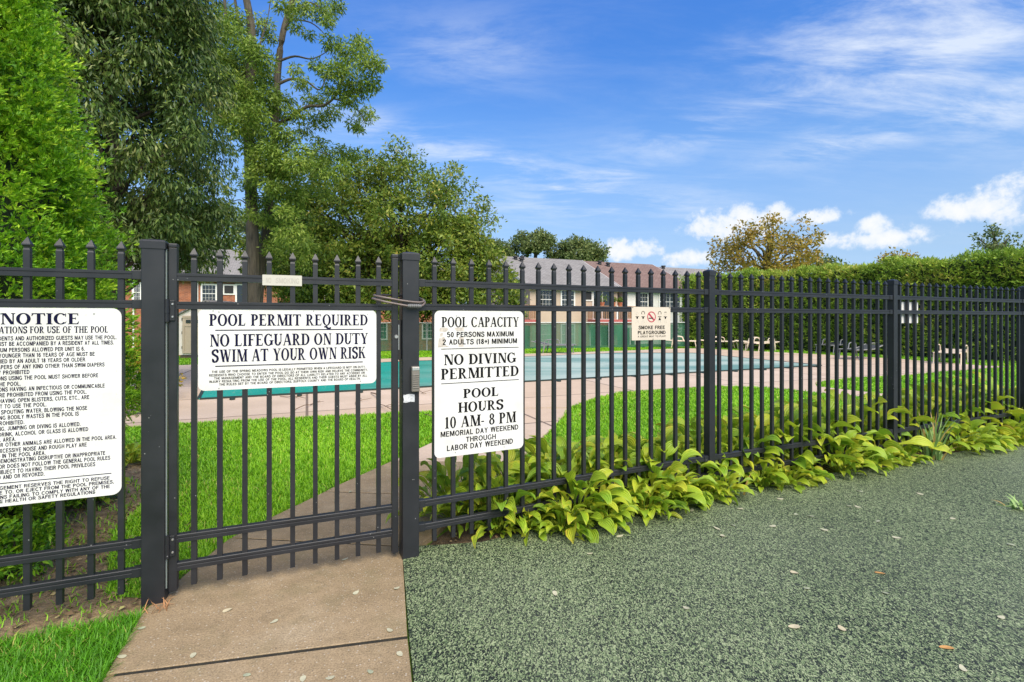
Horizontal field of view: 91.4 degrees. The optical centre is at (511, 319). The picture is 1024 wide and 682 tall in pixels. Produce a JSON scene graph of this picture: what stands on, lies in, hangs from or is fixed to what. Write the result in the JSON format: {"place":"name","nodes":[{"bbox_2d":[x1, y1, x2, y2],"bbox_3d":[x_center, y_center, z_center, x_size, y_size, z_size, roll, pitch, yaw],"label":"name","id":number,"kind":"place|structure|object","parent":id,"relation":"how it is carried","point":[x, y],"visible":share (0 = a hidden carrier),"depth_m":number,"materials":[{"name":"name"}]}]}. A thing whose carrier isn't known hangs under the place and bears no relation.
{"place":"outdoors","nodes":[
{"label":"outdoors","id":0,"kind":"place"},
{"bbox_2d":[0,604,148,681],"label":"grass","id":1,"kind":"structure","parent":0,"point":[84,668],"depth_m":2.14,"materials":[{"name":"green plant"}]},
{"bbox_2d":[0,460,180,640],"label":"bare soil","id":2,"kind":"structure","parent":0,"point":[35,619],"depth_m":2.63,"materials":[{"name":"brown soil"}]},
{"bbox_2d":[0,512,70,584],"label":"green shrub","id":3,"kind":"object","parent":2,"relation":"on","point":[11,541],"visible":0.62,"depth_m":2.81,"materials":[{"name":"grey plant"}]},
{"bbox_2d":[0,0,140,531],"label":"arborvitae","id":4,"kind":"object","parent":2,"relation":"on","point":[41,207],"visible":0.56,"depth_m":3.25,"materials":[{"name":"green plant"}]},
{"bbox_2d":[0,237,168,610],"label":"metal fence","id":5,"kind":"object","parent":2,"relation":"on","point":[150,570],"visible":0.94,"depth_m":2.50,"materials":[{"name":"black metal"}]},
{"bbox_2d":[0,307,121,506],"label":"rules sign","id":6,"kind":"object","parent":5,"relation":"attached to","point":[60,403],"visible":1,"depth_m":2.40,"materials":[{"name":"metal"}]},
{"bbox_2d":[165,243,398,591],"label":"metal gate","id":7,"kind":"structure","parent":5,"relation":"attached to","point":[174,538],"depth_m":2.74,"materials":[{"name":"metal"}]},
{"bbox_2d":[262,275,301,285],"bbox_3d":[-1.266,-0.217,2.757,0.198,0.058,0.005,0,0,-22],"label":"name plate","id":8,"kind":"object","parent":7,"relation":"attached to","point":[284,280],"visible":1,"depth_m":2.75,"materials":[{"name":"beige metal"}]},
{"bbox_2d":[198,309,375,390],"bbox_3d":[-1.220,0.158,2.782,0.905,0.430,0.006,0,0,-22],"label":"permit sign","id":9,"kind":"object","parent":7,"relation":"attached to","point":[245,349],"visible":1,"depth_m":2.77,"materials":[{"name":"metal"}]},
{"bbox_2d":[371,294,425,307],"bbox_3d":[-0.682,-0.112,3.010,0.321,0.088,0.191,0,0,-25],"label":"cable lock","id":10,"kind":"object","parent":7,"relation":"attached to","point":[384,298],"visible":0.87,"depth_m":2.95,"materials":[{"name":"silver metal"}]},
{"bbox_2d":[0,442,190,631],"bbox_3d":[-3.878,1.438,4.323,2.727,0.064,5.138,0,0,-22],"label":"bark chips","id":11,"kind":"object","parent":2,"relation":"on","point":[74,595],"visible":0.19,"depth_m":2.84,"materials":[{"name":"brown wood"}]},
{"bbox_2d":[67,477,129,505],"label":"hosta plant","id":12,"kind":"object","parent":2,"relation":"on","point":[106,500],"visible":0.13,"depth_m":3.89,"materials":[{"name":"green plant"}]},
{"bbox_2d":[125,442,140,465],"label":"hosta plant","id":13,"kind":"object","parent":2,"relation":"on","point":[133,452],"visible":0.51,"depth_m":4.99,"materials":[{"name":"green plant"}]},
{"bbox_2d":[103,461,502,681],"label":"path","id":14,"kind":"structure","parent":0,"point":[306,602],"depth_m":2.43,"materials":[{"name":"concrete"}]},
{"bbox_2d":[113,461,441,676],"bbox_3d":[-0.545,1.434,3.596,2.460,0.001,9.166,0,0,3],"label":"path joint filler","id":15,"kind":"object","parent":14,"relation":"on","point":[265,655],"visible":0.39,"depth_m":2.14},
{"bbox_2d":[398,408,565,461],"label":"path","id":16,"kind":"structure","parent":0,"point":[425,452],"depth_m":6.64,"materials":[{"name":"concrete"}]},
{"bbox_2d":[74,0,1023,303],"label":"sky","id":17,"kind":"structure","parent":0,"point":[648,129],"materials":[{"name":"blue"}]},
{"bbox_2d":[101,346,1015,597],"bbox_3d":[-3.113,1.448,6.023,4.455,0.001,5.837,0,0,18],"label":"lawn","id":18,"kind":"structure","parent":0,"point":[133,596],"depth_m":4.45,"materials":[{"name":"green plant"}]},
{"bbox_2d":[34,0,247,308],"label":"evergreen tree","id":19,"kind":"object","parent":18,"relation":"on","point":[182,30],"visible":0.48,"depth_m":9.20,"materials":[{"name":"green plant"}]},
{"bbox_2d":[125,348,1004,426],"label":"pool deck","id":20,"kind":"structure","parent":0,"point":[232,409],"depth_m":9.96,"materials":[{"name":"concrete"}]},
{"bbox_2d":[129,337,187,398],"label":"goldenrod bush","id":21,"kind":"object","parent":20,"relation":"on","point":[180,377],"visible":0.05,"depth_m":8.55,"materials":[{"name":"green plant"}]},
{"bbox_2d":[198,353,821,399],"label":"swimming pool water","id":22,"kind":"structure","parent":20,"relation":"on","point":[425,366],"depth_m":14.17,"materials":[{"name":"teal liquid"}]},
{"bbox_2d":[932,344,967,364],"bbox_3d":[14.655,1.128,16.662,1.849,0.614,0.738,0,0,-40],"label":"pool lounger","id":23,"kind":"object","parent":20,"relation":"on","point":[953,351],"visible":0.45,"depth_m":16.60,"materials":[{"name":"white plastic"}]},
{"bbox_2d":[403,346,823,681],"bbox_3d":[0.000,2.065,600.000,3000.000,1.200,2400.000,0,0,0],"label":"ground","id":24,"kind":"structure","parent":0,"point":[445,530],"depth_m":2.54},
{"bbox_2d":[125,365,140,410],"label":"leafy shrub","id":25,"kind":"object","parent":24,"relation":"on","point":[136,388],"visible":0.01,"depth_m":7.58,"materials":[{"name":"green plant"}]},
{"bbox_2d":[189,199,245,249],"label":"distant tree","id":26,"kind":"object","parent":24,"relation":"on","point":[241,225],"visible":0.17,"depth_m":48.89,"materials":[{"name":"green plant"}]},
{"bbox_2d":[83,249,441,355],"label":"brick building","id":27,"kind":"structure","parent":24,"relation":"on","point":[232,291],"depth_m":35.92,"materials":[{"name":"red"}]},
{"bbox_2d":[201,284,216,301],"bbox_3d":[-21.692,-1.870,35.788,1.026,1.420,0.057,0,0,-22],"label":"window","id":28,"kind":"structure","parent":27,"relation":"in","point":[208,291],"depth_m":35.79,"materials":[{"name":"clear glass"}]},
{"bbox_2d":[235,284,241,301],"bbox_3d":[-19.483,-1.495,36.694,1.459,2.270,0.057,0,0,-22],"label":"window","id":29,"kind":"structure","parent":27,"relation":"in","point":[238,287],"depth_m":36.50,"materials":[{"name":"glass"}]},
{"bbox_2d":[231,132,530,321],"bbox_3d":[-6.175,-3.436,24.090,14.247,10.402,8.810,0,0,0],"label":"bushy tree","id":30,"kind":"object","parent":24,"relation":"on","point":[457,238],"visible":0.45,"depth_m":22.55,"materials":[{"name":"green plant"}]},
{"bbox_2d":[487,238,520,261],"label":"distant tree","id":31,"kind":"object","parent":24,"relation":"on","point":[509,252],"visible":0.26,"depth_m":60.54,"materials":[{"name":"green plant"}]},
{"bbox_2d":[508,226,557,257],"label":"distant tree","id":32,"kind":"object","parent":24,"relation":"on","point":[544,240],"visible":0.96,"depth_m":60.71,"materials":[{"name":"green plant"}]},
{"bbox_2d":[491,256,635,321],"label":"house","id":33,"kind":"structure","parent":24,"relation":"on","point":[530,264],"depth_m":37.73,"materials":[{"name":"grey"}]},
{"bbox_2d":[541,290,550,305],"bbox_3d":[2.458,-1.470,36.245,1.220,1.520,0.057,0,0,-22],"label":"window","id":34,"kind":"structure","parent":33,"relation":"in","point":[545,294],"depth_m":36.24,"materials":[{"name":"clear glass"}]},
{"bbox_2d":[560,290,574,305],"bbox_3d":[4.124,-1.470,36.928,1.220,1.520,0.057,0,0,-22],"label":"window","id":35,"kind":"structure","parent":33,"relation":"in","point":[562,293],"depth_m":36.83,"materials":[{"name":"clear glass"}]},
{"bbox_2d":[592,291,608,318],"bbox_3d":[6.877,-1.120,38.056,1.770,2.320,0.057,0,0,-22],"label":"sliding door","id":36,"kind":"structure","parent":33,"relation":"in","point":[604,293],"depth_m":38.10,"materials":[{"name":"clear glass"}]},
{"bbox_2d":[544,233,611,261],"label":"distant tree","id":37,"kind":"object","parent":24,"relation":"on","point":[587,250],"visible":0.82,"depth_m":60.44,"materials":[{"name":"green plant"}]},
{"bbox_2d":[584,260,681,321],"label":"house","id":38,"kind":"structure","parent":24,"relation":"on","point":[618,268],"depth_m":41.48,"materials":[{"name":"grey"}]},
{"bbox_2d":[658,293,680,306],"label":"window","id":39,"kind":"structure","parent":38,"relation":"in","point":[669,297],"depth_m":40.43,"materials":[{"name":"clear glass"}]},
{"bbox_2d":[658,265,708,279],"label":"roof","id":40,"kind":"structure","parent":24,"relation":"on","point":[680,271],"depth_m":47.38,"materials":[{"name":"grey"}]},
{"bbox_2d":[706,211,828,276],"bbox_3d":[18.727,-2.820,35.958,8.978,9.555,6.562,0,0,-9],"label":"autumn tree","id":41,"kind":"object","parent":24,"relation":"on","point":[739,246],"visible":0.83,"depth_m":34.81,"materials":[{"name":"green plant"}]},
{"bbox_2d":[804,253,849,271],"bbox_3d":[23.315,-1.615,37.761,3.766,7.102,2.787,0,0,0],"label":"distant tree","id":42,"kind":"object","parent":24,"relation":"on","point":[830,259],"visible":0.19,"depth_m":37.34,"materials":[{"name":"green plant"}]},
{"bbox_2d":[678,243,1023,360],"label":"hedge","id":43,"kind":"object","parent":24,"relation":"on","point":[1003,268],"visible":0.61,"depth_m":20.61,"materials":[{"name":"green plant"}]},
{"bbox_2d":[874,246,919,265],"bbox_3d":[30.817,-2.117,39.696,3.102,7.605,2.731,0,0,0],"label":"autumn tree","id":44,"kind":"object","parent":24,"relation":"on","point":[895,254],"visible":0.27,"depth_m":39.56,"materials":[{"name":"green plant"}]},
{"bbox_2d":[967,221,1023,256],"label":"distant tree","id":45,"kind":"object","parent":24,"relation":"on","point":[994,243],"visible":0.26,"depth_m":29.89,"materials":[{"name":"green plant"}]},
{"bbox_2d":[548,389,824,449],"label":"lawn","id":46,"kind":"structure","parent":0,"point":[630,413],"depth_m":7.64,"materials":[{"name":"green plant"}]},
{"bbox_2d":[429,445,973,544],"bbox_3d":[5.462,1.442,6.150,13.715,0.001,1.163,0,0,-23],"label":"soil bed","id":47,"kind":"object","parent":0,"point":[445,538],"visible":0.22,"depth_m":3.36,"materials":[{"name":"brown soil"}]},
{"bbox_2d":[385,453,501,537],"bbox_3d":[-0.401,1.188,3.597,0.838,0.488,0.975,-1,2,6],"label":"hosta plant","id":48,"kind":"object","parent":47,"relation":"on","point":[443,480],"visible":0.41,"depth_m":3.54,"materials":[{"name":"green plant"}]},
{"bbox_2d":[423,449,570,547],"bbox_3d":[-0.147,1.196,3.512,0.983,0.484,1.009,-4,1,44],"label":"hosta plant","id":49,"kind":"object","parent":47,"relation":"on","point":[480,468],"visible":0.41,"depth_m":3.36,"materials":[{"name":"green plant"}]},
{"bbox_2d":[474,502,521,537],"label":"hosta plant","id":50,"kind":"object","parent":47,"relation":"on","point":[495,527],"visible":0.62,"depth_m":3.31,"materials":[{"name":"green plant"}]},
{"bbox_2d":[438,448,565,502],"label":"hosta plant","id":51,"kind":"object","parent":47,"relation":"on","point":[496,466],"visible":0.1,"depth_m":3.72,"materials":[{"name":"green plant"}]},
{"bbox_2d":[499,498,560,545],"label":"hosta plant","id":52,"kind":"object","parent":47,"relation":"on","point":[543,535],"visible":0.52,"depth_m":3.32,"materials":[{"name":"green plant"}]},
{"bbox_2d":[529,495,593,540],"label":"hosta plant","id":53,"kind":"object","parent":47,"relation":"on","point":[578,520],"visible":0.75,"depth_m":3.35,"materials":[{"name":"green plant"}]},
{"bbox_2d":[485,441,642,524],"bbox_3d":[0.405,1.170,3.729,1.105,0.527,1.076,0,1,40],"label":"hosta plant","id":54,"kind":"object","parent":47,"relation":"on","point":[605,495],"visible":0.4,"depth_m":3.56,"materials":[{"name":"green plant"}]},
{"bbox_2d":[499,435,628,500],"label":"hosta plant","id":55,"kind":"object","parent":47,"relation":"on","point":[546,446],"visible":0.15,"depth_m":4.18,"materials":[{"name":"green plant"}]},
{"bbox_2d":[519,456,632,543],"bbox_3d":[0.458,1.214,3.582,1.007,0.438,0.866,-2,2,40],"label":"hosta plant","id":56,"kind":"object","parent":47,"relation":"on","point":[607,523],"visible":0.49,"depth_m":3.38,"materials":[{"name":"green plant"}]},
{"bbox_2d":[556,430,647,481],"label":"hosta plant","id":57,"kind":"object","parent":47,"relation":"on","point":[617,448],"visible":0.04,"depth_m":4.37,"materials":[{"name":"green plant"}]},
{"bbox_2d":[571,493,639,533],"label":"hosta plant","id":58,"kind":"object","parent":47,"relation":"on","point":[619,521],"visible":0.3,"depth_m":3.43,"materials":[{"name":"green plant"}]},
{"bbox_2d":[574,437,675,512],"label":"hosta plant","id":59,"kind":"object","parent":47,"relation":"on","point":[631,452],"visible":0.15,"depth_m":3.81,"materials":[{"name":"green plant"}]},
{"bbox_2d":[590,475,664,521],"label":"hosta plant","id":60,"kind":"object","parent":47,"relation":"on","point":[637,495],"visible":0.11,"depth_m":3.58,"materials":[{"name":"green plant"}]},
{"bbox_2d":[621,476,689,525],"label":"hosta plant","id":61,"kind":"object","parent":47,"relation":"on","point":[649,513],"visible":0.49,"depth_m":3.60,"materials":[{"name":"green plant"}]},
{"bbox_2d":[600,440,716,520],"bbox_3d":[1.120,1.190,3.867,0.866,0.488,1.007,0,-1,19],"label":"hosta plant","id":62,"kind":"object","parent":47,"relation":"on","point":[681,486],"visible":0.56,"depth_m":3.74,"materials":[{"name":"green plant"}]},
{"bbox_2d":[620,432,703,471],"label":"hosta plant","id":63,"kind":"object","parent":47,"relation":"on","point":[681,438],"visible":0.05,"depth_m":4.41,"materials":[{"name":"green plant"}]},
{"bbox_2d":[614,426,720,490],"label":"hosta plant","id":64,"kind":"object","parent":47,"relation":"on","point":[631,441],"visible":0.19,"depth_m":4.05,"materials":[{"name":"green plant"}]},
{"bbox_2d":[653,475,712,509],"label":"hosta plant","id":65,"kind":"object","parent":47,"relation":"on","point":[693,501],"visible":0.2,"depth_m":3.77,"materials":[{"name":"green plant"}]},
{"bbox_2d":[669,468,719,513],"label":"hosta plant","id":66,"kind":"object","parent":47,"relation":"on","point":[701,506],"visible":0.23,"depth_m":3.87,"materials":[{"name":"green plant"}]},
{"bbox_2d":[647,423,759,488],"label":"hosta plant","id":67,"kind":"object","parent":47,"relation":"on","point":[737,467],"visible":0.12,"depth_m":4.26,"materials":[{"name":"green plant"}]},
{"bbox_2d":[398,252,1023,559],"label":"metal fence","id":68,"kind":"object","parent":47,"relation":"on","point":[411,503],"visible":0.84,"depth_m":4.07,"materials":[{"name":"black metal"}]},
{"bbox_2d":[434,311,522,457],"bbox_3d":[-0.202,0.401,3.221,0.613,0.915,0.006,0,0,-25],"label":"capacity sign","id":69,"kind":"object","parent":68,"relation":"attached to","point":[478,381],"visible":1,"depth_m":3.21,"materials":[{"name":"metal"}]},
{"bbox_2d":[632,307,669,339],"bbox_3d":[1.061,0.029,3.804,0.373,0.251,0.005,0,0,-25],"label":"smoke free sign","id":70,"kind":"object","parent":68,"relation":"attached to","point":[650,323],"visible":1,"depth_m":3.80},
{"bbox_2d":[902,302,917,322],"bbox_3d":[4.109,-0.075,5.203,0.386,0.220,0.002,0,0,-23],"label":"sign back","id":71,"kind":"object","parent":68,"relation":"attached to","point":[910,315],"visible":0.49,"depth_m":5.22,"materials":[{"name":"white metal"}]},
{"bbox_2d":[666,419,759,476],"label":"hosta plant","id":72,"kind":"object","parent":47,"relation":"on","point":[681,430],"visible":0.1,"depth_m":4.53,"materials":[{"name":"green plant"}]},
{"bbox_2d":[692,470,734,504],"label":"hosta plant","id":73,"kind":"object","parent":47,"relation":"on","point":[723,498],"visible":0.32,"depth_m":3.89,"materials":[{"name":"green plant"}]},
{"bbox_2d":[692,459,754,504],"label":"hosta plant","id":74,"kind":"object","parent":47,"relation":"on","point":[730,477],"visible":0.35,"depth_m":3.99,"materials":[{"name":"green plant"}]},
{"bbox_2d":[667,410,798,457],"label":"hosta plant","id":75,"kind":"object","parent":47,"relation":"on","point":[734,425],"visible":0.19,"depth_m":4.75,"materials":[{"name":"green plant"}]},
{"bbox_2d":[679,413,788,484],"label":"hosta plant","id":76,"kind":"object","parent":47,"relation":"on","point":[769,449],"visible":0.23,"depth_m":4.42,"materials":[{"name":"green plant"}]},
{"bbox_2d":[738,461,789,492],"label":"hosta plant","id":77,"kind":"object","parent":47,"relation":"on","point":[764,481],"visible":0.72,"depth_m":4.21,"materials":[{"name":"green plant"}]},
{"bbox_2d":[724,405,856,456],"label":"hosta plant","id":78,"kind":"object","parent":47,"relation":"on","point":[816,427],"visible":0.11,"depth_m":4.77,"materials":[{"name":"green plant"}]},
{"bbox_2d":[761,457,825,493],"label":"hosta plant","id":79,"kind":"object","parent":47,"relation":"on","point":[795,476],"visible":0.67,"depth_m":4.25,"materials":[{"name":"green plant"}]},
{"bbox_2d":[732,403,860,482],"bbox_3d":[2.595,1.127,4.788,1.279,0.605,1.246,-3,-1,1],"label":"hosta plant","id":80,"kind":"object","parent":47,"relation":"on","point":[808,455],"visible":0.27,"depth_m":4.56,"materials":[{"name":"green plant"}]},
{"bbox_2d":[774,452,834,484],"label":"hosta plant","id":81,"kind":"object","parent":47,"relation":"on","point":[820,472],"visible":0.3,"depth_m":4.38,"materials":[{"name":"green plant"}]},
{"bbox_2d":[768,396,887,473],"bbox_3d":[3.082,1.103,5.000,1.116,0.656,1.297,1,-1,13],"label":"hosta plant","id":82,"kind":"object","parent":47,"relation":"on","point":[867,444],"visible":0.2,"depth_m":4.78,"materials":[{"name":"green plant"}]},
{"bbox_2d":[774,399,887,458],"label":"hosta plant","id":83,"kind":"object","parent":47,"relation":"on","point":[777,403],"visible":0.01,"depth_m":5.09,"materials":[{"name":"green plant"}]},
{"bbox_2d":[803,430,885,479],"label":"hosta plant","id":84,"kind":"object","parent":47,"relation":"on","point":[856,449],"visible":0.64,"depth_m":4.60,"materials":[{"name":"green plant"}]},
{"bbox_2d":[806,389,933,460],"bbox_3d":[3.552,1.089,5.299,1.192,0.684,1.224,-2,-1,5],"label":"hosta plant","id":85,"kind":"object","parent":47,"relation":"on","point":[916,440],"visible":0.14,"depth_m":4.98,"materials":[{"name":"green plant"}]},
{"bbox_2d":[850,439,904,475],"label":"hosta plant","id":86,"kind":"object","parent":47,"relation":"on","point":[889,462],"visible":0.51,"depth_m":4.71,"materials":[{"name":"green plant"}]},
{"bbox_2d":[873,439,920,469],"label":"hosta plant","id":87,"kind":"object","parent":47,"relation":"on","point":[905,462],"visible":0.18,"depth_m":4.85,"materials":[{"name":"green plant"}]},
{"bbox_2d":[856,394,951,453],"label":"hosta plant","id":88,"kind":"object","parent":47,"relation":"on","point":[944,447],"visible":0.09,"depth_m":5.20,"materials":[{"name":"green plant"}]},
{"bbox_2d":[898,438,933,464],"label":"hosta plant","id":89,"kind":"object","parent":47,"relation":"on","point":[911,450],"visible":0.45,"depth_m":4.95,"materials":[{"name":"green plant"}]},
{"bbox_2d":[864,389,979,444],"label":"hosta plant","id":90,"kind":"object","parent":47,"relation":"on","point":[964,426],"visible":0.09,"depth_m":5.73,"materials":[{"name":"green plant"}]},
{"bbox_2d":[902,396,970,449],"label":"hosta plant","id":91,"kind":"object","parent":47,"relation":"on","point":[952,414],"visible":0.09,"depth_m":5.39,"materials":[{"name":"green plant"}]},
{"bbox_2d":[909,411,976,459],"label":"iris clump","id":92,"kind":"object","parent":47,"relation":"on","point":[935,437],"visible":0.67,"depth_m":5.11,"materials":[{"name":"green plant"}]},
{"bbox_2d":[902,382,1016,436],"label":"hosta plant","id":93,"kind":"object","parent":47,"relation":"on","point":[964,417],"visible":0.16,"depth_m":5.78,"materials":[{"name":"green plant"}]},
{"bbox_2d":[933,418,1006,454],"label":"hosta plant","id":94,"kind":"object","parent":47,"relation":"on","point":[978,445],"visible":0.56,"depth_m":5.35,"materials":[{"name":"green plant"}]},
{"bbox_2d":[917,376,1023,443],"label":"hosta plant","id":95,"kind":"object","parent":47,"relation":"on","point":[997,405],"visible":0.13,"depth_m":5.88,"materials":[{"name":"green plant"}]},
{"bbox_2d":[952,422,1015,451],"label":"hosta plant","id":96,"kind":"object","parent":47,"relation":"on","point":[1000,438],"visible":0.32,"depth_m":5.45,"materials":[{"name":"green plant"}]},
{"bbox_2d":[952,371,1015,417],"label":"hosta plant","id":97,"kind":"object","parent":47,"relation":"on","point":[960,378],"visible":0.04,"depth_m":6.63,"materials":[{"name":"green plant"}]},
{"bbox_2d":[980,423,1019,449],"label":"hosta plant","id":98,"kind":"object","parent":47,"relation":"on","point":[1000,431],"visible":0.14,"depth_m":5.57,"materials":[{"name":"green plant"}]},
{"bbox_2d":[979,404,1023,437],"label":"hosta plant","id":99,"kind":"object","parent":47,"relation":"on","point":[1017,416],"visible":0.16,"depth_m":5.92,"materials":[{"name":"green plant"}]},
{"bbox_2d":[996,421,1023,445],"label":"hosta plant","id":100,"kind":"object","parent":47,"relation":"on","point":[1020,426],"visible":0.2,"depth_m":5.73,"materials":[{"name":"green plant"}]},
{"bbox_2d":[403,444,1023,681],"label":"playground surface","id":101,"kind":"object","parent":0,"point":[498,610],"visible":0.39,"depth_m":2.62,"materials":[{"name":"rubber"}]},
{"bbox_2d":[995,493,1023,509],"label":"weed tuft","id":102,"kind":"object","parent":101,"relation":"on","point":[1013,503],"visible":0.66,"depth_m":3.81,"materials":[{"name":"green plant"}]},
{"label":"lawn","id":103,"kind":"structure","parent":0,"visible":0},
{"bbox_2d":[179,300,230,357],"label":"storage shed","id":104,"kind":"structure","parent":103,"relation":"on","point":[185,333],"depth_m":18.60,"materials":[{"name":"beige"}]},
{"bbox_2d":[182,316,190,352],"bbox_3d":[-11.845,0.550,18.615,0.866,1.400,0.100,0,0,0],"label":"door","id":105,"kind":"structure","parent":104,"relation":"in","point":[186,320],"depth_m":18.59,"materials":[{"name":"beige"}]},
{"bbox_2d":[200,0,389,302],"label":"locust tree","id":106,"kind":"object","parent":103,"relation":"on","point":[259,147],"visible":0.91,"depth_m":17.44,"materials":[{"name":"green plant"}]},
{"bbox_2d":[381,322,684,350],"bbox_3d":[-2.362,0.812,23.743,24.204,1.435,0.472,0,0,-14],"label":"windscreen fence","id":107,"kind":"object","parent":103,"relation":"on","point":[425,336],"visible":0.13,"depth_m":25.25,"materials":[{"name":"green fabric"}]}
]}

